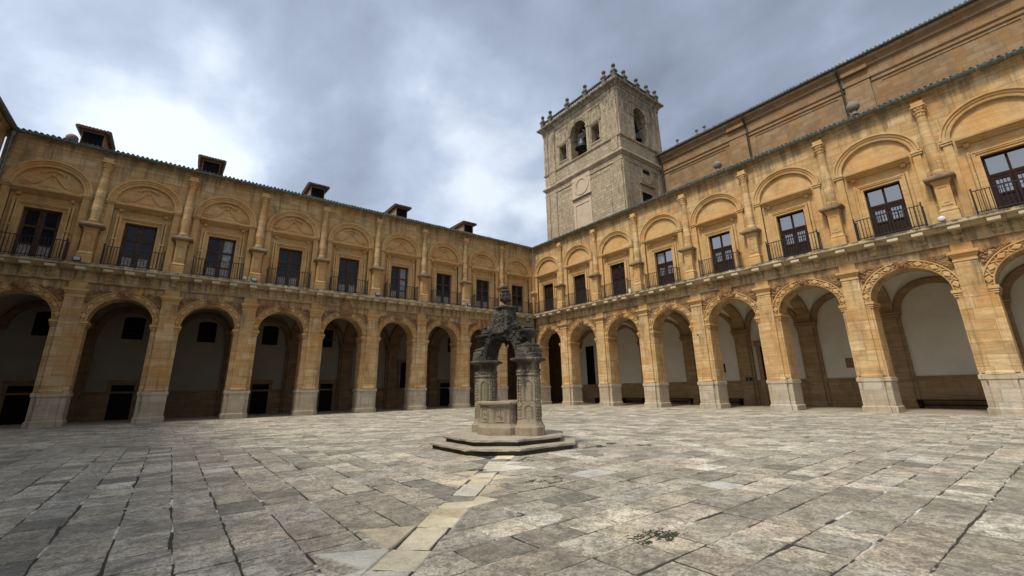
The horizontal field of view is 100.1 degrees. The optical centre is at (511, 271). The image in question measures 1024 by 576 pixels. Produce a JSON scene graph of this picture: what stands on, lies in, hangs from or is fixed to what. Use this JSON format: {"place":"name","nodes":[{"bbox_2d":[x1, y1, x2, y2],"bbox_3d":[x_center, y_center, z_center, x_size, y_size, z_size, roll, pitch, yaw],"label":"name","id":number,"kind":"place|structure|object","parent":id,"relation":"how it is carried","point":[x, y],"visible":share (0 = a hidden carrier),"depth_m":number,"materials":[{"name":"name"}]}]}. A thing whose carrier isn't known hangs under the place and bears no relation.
{"place":"outdoors","nodes":[
{"label":"outdoors","id":0,"kind":"place"},
{"bbox_2d":[0,0,967,246],"label":"sky","id":1,"kind":"structure","parent":0,"point":[435,108],"materials":[{"name":"grey"}]},
{"bbox_2d":[0,402,988,429],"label":"gallery floor","id":2,"kind":"structure","parent":0,"point":[752,407],"depth_m":28.95,"materials":[{"name":"stone"}]},
{"bbox_2d":[0,96,18,175],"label":"cloister wing","id":3,"kind":"structure","parent":2,"relation":"on","point":[8,124],"depth_m":25.01,"materials":[{"name":"beige stone"}]},
{"bbox_2d":[0,123,562,428],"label":"cloister wing","id":4,"kind":"structure","parent":2,"relation":"on","point":[152,306],"depth_m":31.78,"materials":[{"name":"beige stone"}]},
{"bbox_2d":[0,381,34,424],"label":"doorway","id":5,"kind":"structure","parent":4,"relation":"in","point":[13,408],"depth_m":27.70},
{"bbox_2d":[10,207,62,257],"bbox_3d":[-28.425,-2.192,25.747,1.800,3.130,0.300,10,-19,-36],"label":"balcony door","id":6,"kind":"structure","parent":4,"relation":"in","point":[34,222],"depth_m":25.70,"materials":[{"name":"brown wood"}]},
{"bbox_2d":[27,309,50,337],"bbox_3d":[-31.883,3.570,29.411,1.480,1.900,0.062,10,-19,-36],"label":"gallery window","id":7,"kind":"structure","parent":4,"relation":"in","point":[39,326],"depth_m":29.23,"materials":[{"name":"black glass"}]},
{"bbox_2d":[72,256,80,261],"bbox_3d":[-26.206,-0.756,25.843,0.403,0.330,0.168,10,-19,-36],"label":"floodlight","id":8,"kind":"object","parent":4,"relation":"attached to","point":[77,258],"visible":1,"depth_m":25.82,"materials":[{"name":"black metal"}]},
{"bbox_2d":[99,380,140,420],"bbox_3d":[-28.040,9.200,30.729,1.810,2.720,0.180,10,-19,-36],"label":"doorway","id":9,"kind":"structure","parent":4,"relation":"in","point":[115,406],"depth_m":30.70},
{"bbox_2d":[118,315,148,340],"bbox_3d":[-28.261,4.237,32.092,1.480,1.900,0.062,10,-19,-36],"label":"gallery window","id":10,"kind":"structure","parent":4,"relation":"in","point":[133,327],"depth_m":32.08,"materials":[{"name":"black glass"}]},
{"bbox_2d":[116,224,157,269],"bbox_3d":[-24.803,-1.526,28.427,1.800,3.130,0.300,10,-19,-36],"label":"balcony door","id":11,"kind":"structure","parent":4,"relation":"in","point":[137,237],"depth_m":28.39,"materials":[{"name":"brown wood"}]},
{"bbox_2d":[194,320,219,343],"bbox_3d":[-24.659,4.900,34.758,1.480,1.900,0.062,10,-19,-36],"label":"gallery window","id":12,"kind":"structure","parent":4,"relation":"in","point":[207,331],"depth_m":34.75,"materials":[{"name":"black glass"}]},
{"bbox_2d":[202,237,235,278],"bbox_3d":[-21.200,-0.863,31.093,1.800,3.130,0.300,10,-19,-36],"label":"balcony door","id":13,"kind":"structure","parent":4,"relation":"in","point":[218,249],"depth_m":31.07,"materials":[{"name":"brown wood"}]},
{"bbox_2d":[246,380,273,413],"bbox_3d":[-21.114,10.475,35.855,1.810,2.720,0.180,10,-19,-36],"label":"doorway","id":14,"kind":"structure","parent":4,"relation":"in","point":[258,401],"depth_m":35.86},
{"bbox_2d":[259,324,280,346],"bbox_3d":[-21.056,5.563,37.423,1.480,1.900,0.062,10,-19,-36],"label":"gallery window","id":15,"kind":"structure","parent":4,"relation":"in","point":[270,333],"depth_m":37.41,"materials":[{"name":"black glass"}]},
{"bbox_2d":[275,248,301,286],"bbox_3d":[-17.598,-0.199,33.759,1.800,3.130,0.300,10,-19,-36],"label":"balcony door","id":16,"kind":"structure","parent":4,"relation":"in","point":[288,259],"depth_m":33.74,"materials":[{"name":"brown wood"}]},
{"bbox_2d":[316,380,336,410],"bbox_3d":[-16.915,11.248,38.962,1.660,2.720,0.180,10,-19,-36],"label":"doorway","id":17,"kind":"structure","parent":4,"relation":"in","point":[325,398],"depth_m":38.96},
{"bbox_2d":[322,328,334,348],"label":"gallery window","id":18,"kind":"structure","parent":4,"relation":"in","point":[325,344],"depth_m":40.27,"materials":[{"name":"black glass"}]},
{"bbox_2d":[326,321,337,340],"bbox_3d":[-15.616,4.933,37.223,0.962,2.067,0.838,10,-19,-36],"label":"hanging lantern","id":19,"kind":"object","parent":4,"relation":"hanging from","point":[331,336],"visible":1,"depth_m":37.07,"materials":[{"name":"black metal"}]},
{"bbox_2d":[337,258,358,293],"bbox_3d":[-13.996,0.464,36.425,1.800,3.130,0.300,10,-19,-36],"label":"balcony door","id":20,"kind":"structure","parent":4,"relation":"in","point":[348,268],"depth_m":36.42,"materials":[{"name":"brown wood"}]},
{"bbox_2d":[390,266,407,298],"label":"balcony door","id":21,"kind":"structure","parent":4,"relation":"in","point":[398,274],"depth_m":39.09,"materials":[{"name":"brown wood"}]},
{"bbox_2d":[397,359,405,387],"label":"doorway","id":22,"kind":"structure","parent":4,"relation":"in","point":[401,378],"depth_m":43.70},
{"bbox_2d":[436,273,450,303],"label":"balcony door","id":23,"kind":"structure","parent":4,"relation":"in","point":[443,281],"depth_m":41.78,"materials":[{"name":"brown wood"}]},
{"bbox_2d":[437,380,449,405],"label":"doorway","id":24,"kind":"structure","parent":4,"relation":"in","point":[443,393],"depth_m":46.03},
{"bbox_2d":[447,336,450,352],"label":"gallery window","id":25,"kind":"structure","parent":4,"relation":"in","point":[448,338],"depth_m":47.78,"materials":[{"name":"black glass"}]},
{"bbox_2d":[476,280,488,308],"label":"balcony door","id":26,"kind":"structure","parent":4,"relation":"in","point":[481,286],"depth_m":44.42,"materials":[{"name":"brown wood"}]},
{"bbox_2d":[512,285,522,312],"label":"balcony door","id":27,"kind":"structure","parent":4,"relation":"in","point":[516,290],"depth_m":47.16,"materials":[{"name":"brown wood"}]},
{"bbox_2d":[622,398,644,403],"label":"bench","id":28,"kind":"object","parent":2,"relation":"on","point":[642,401],"visible":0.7,"depth_m":42.92,"materials":[{"name":"brown wood"}]},
{"bbox_2d":[670,398,693,403],"bbox_3d":[15.110,11.914,39.425,0.440,0.520,3.400,10,-19,-36],"label":"bench","id":29,"kind":"object","parent":2,"relation":"on","point":[691,400],"visible":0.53,"depth_m":38.72,"materials":[{"name":"brown wood"}]},
{"bbox_2d":[728,398,743,404],"bbox_3d":[17.777,10.942,36.063,0.440,0.520,3.200,10,-19,-36],"label":"bench","id":30,"kind":"object","parent":2,"relation":"on","point":[740,402],"visible":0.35,"depth_m":35.00,"materials":[{"name":"brown wood"}]},
{"bbox_2d":[532,46,1023,415],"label":"cloister wing","id":31,"kind":"structure","parent":2,"relation":"on","point":[792,275],"depth_m":27.65,"materials":[{"name":"beige stone"}]},
{"bbox_2d":[544,283,553,311],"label":"balcony door","id":32,"kind":"structure","parent":31,"relation":"in","point":[548,289],"depth_m":46.83,"materials":[{"name":"brown wood"}]},
{"bbox_2d":[575,274,586,304],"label":"balcony door","id":33,"kind":"structure","parent":31,"relation":"in","point":[580,285],"depth_m":43.17,"materials":[{"name":"brown wood"}]},
{"bbox_2d":[611,263,625,295],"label":"balcony door","id":34,"kind":"structure","parent":31,"relation":"in","point":[618,271],"depth_m":39.48,"materials":[{"name":"brown wood"}]},
{"bbox_2d":[656,249,674,285],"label":"balcony door","id":35,"kind":"structure","parent":31,"relation":"in","point":[664,260],"depth_m":35.78,"materials":[{"name":"brown wood"}]},
{"bbox_2d":[710,231,735,272],"bbox_3d":[15.814,-1.300,32.032,0.290,3.130,1.800,10,-19,-36],"label":"balcony door","id":36,"kind":"structure","parent":31,"relation":"in","point":[721,244],"depth_m":32.07,"materials":[{"name":"brown wood"}]},
{"bbox_2d":[753,341,769,405],"bbox_3d":[20.545,7.903,33.640,0.240,5.000,2.300,10,-19,-36],"label":"doorway","id":37,"kind":"structure","parent":31,"relation":"in","point":[757,344],"depth_m":34.32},
{"bbox_2d":[777,210,811,256],"bbox_3d":[18.736,-2.365,28.349,0.290,3.130,1.800,10,-19,-36],"label":"balcony door","id":38,"kind":"structure","parent":31,"relation":"in","point":[792,224],"depth_m":28.37,"materials":[{"name":"brown wood"}]},
{"bbox_2d":[845,358,854,367],"bbox_3d":[23.695,6.355,29.912,0.070,0.660,0.720,10,-19,-36],"label":"wall plaque","id":39,"kind":"object","parent":31,"relation":"attached to","point":[849,362],"depth_m":29.99,"materials":[{"name":"ceramic"}]},
{"bbox_2d":[864,182,912,236],"bbox_3d":[21.658,-3.430,24.665,0.290,3.130,1.800,10,-19,-36],"label":"balcony door","id":40,"kind":"structure","parent":31,"relation":"in","point":[888,198],"depth_m":24.66,"materials":[{"name":"brown wood"}]},
{"bbox_2d":[937,216,945,221],"bbox_3d":[22.199,-2.686,22.177,0.192,0.380,0.320,10,-19,-36],"label":"disc lamp","id":41,"kind":"object","parent":31,"relation":"on","point":[941,218],"visible":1,"depth_m":22.12,"materials":[{"name":"white ceramic"}]},
{"bbox_2d":[981,145,1023,209],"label":"balcony door","id":42,"kind":"structure","parent":31,"relation":"in","point":[1005,166],"depth_m":21.15,"materials":[{"name":"brown wood"}]},
{"bbox_2d":[917,399,987,407],"bbox_3d":[26.505,7.762,25.060,0.440,0.520,4.200,10,-19,-36],"label":"bench","id":43,"kind":"object","parent":2,"relation":"on","point":[921,403],"visible":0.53,"depth_m":25.93,"materials":[{"name":"brown wood"}]},
{"bbox_2d":[0,405,1023,575],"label":"stone pavement","id":44,"kind":"structure","parent":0,"point":[317,571],"depth_m":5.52,"materials":[{"name":"grey stone"}]},
{"bbox_2d":[430,285,575,455],"bbox_3d":[-0.256,2.803,13.329,3.939,4.930,3.941,10,-19,-36],"label":"covered well","id":45,"kind":"object","parent":44,"relation":"on","point":[508,427],"visible":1,"depth_m":12.37,"materials":[{"name":"stone"}]},
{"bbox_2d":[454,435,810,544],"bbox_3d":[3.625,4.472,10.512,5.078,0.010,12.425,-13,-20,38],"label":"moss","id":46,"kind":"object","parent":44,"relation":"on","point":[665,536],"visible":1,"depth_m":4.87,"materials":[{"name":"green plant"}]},
{"bbox_3d":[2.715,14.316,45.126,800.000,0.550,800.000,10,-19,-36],"label":"ground","id":47,"kind":"structure","parent":0,"visible":0},
{"bbox_2d":[536,63,663,240],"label":"bell tower","id":48,"kind":"structure","parent":47,"relation":"on","point":[616,167],"depth_m":55.31,"materials":[{"name":"stone"}]},
{"bbox_2d":[573,129,586,151],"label":"bell","id":49,"kind":"object","parent":48,"relation":"hanging from","point":[581,146],"visible":0.93,"depth_m":57.67,"materials":[{"name":"grey metal"}]},
{"bbox_2d":[635,125,644,142],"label":"bell","id":50,"kind":"object","parent":48,"relation":"hanging from","point":[638,139],"visible":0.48,"depth_m":55.32,"materials":[{"name":"grey metal"}]},
{"bbox_2d":[655,0,1023,192],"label":"church nave","id":51,"kind":"structure","parent":47,"relation":"on","point":[960,37],"depth_m":39.36,"materials":[{"name":"stone"}]}
]}

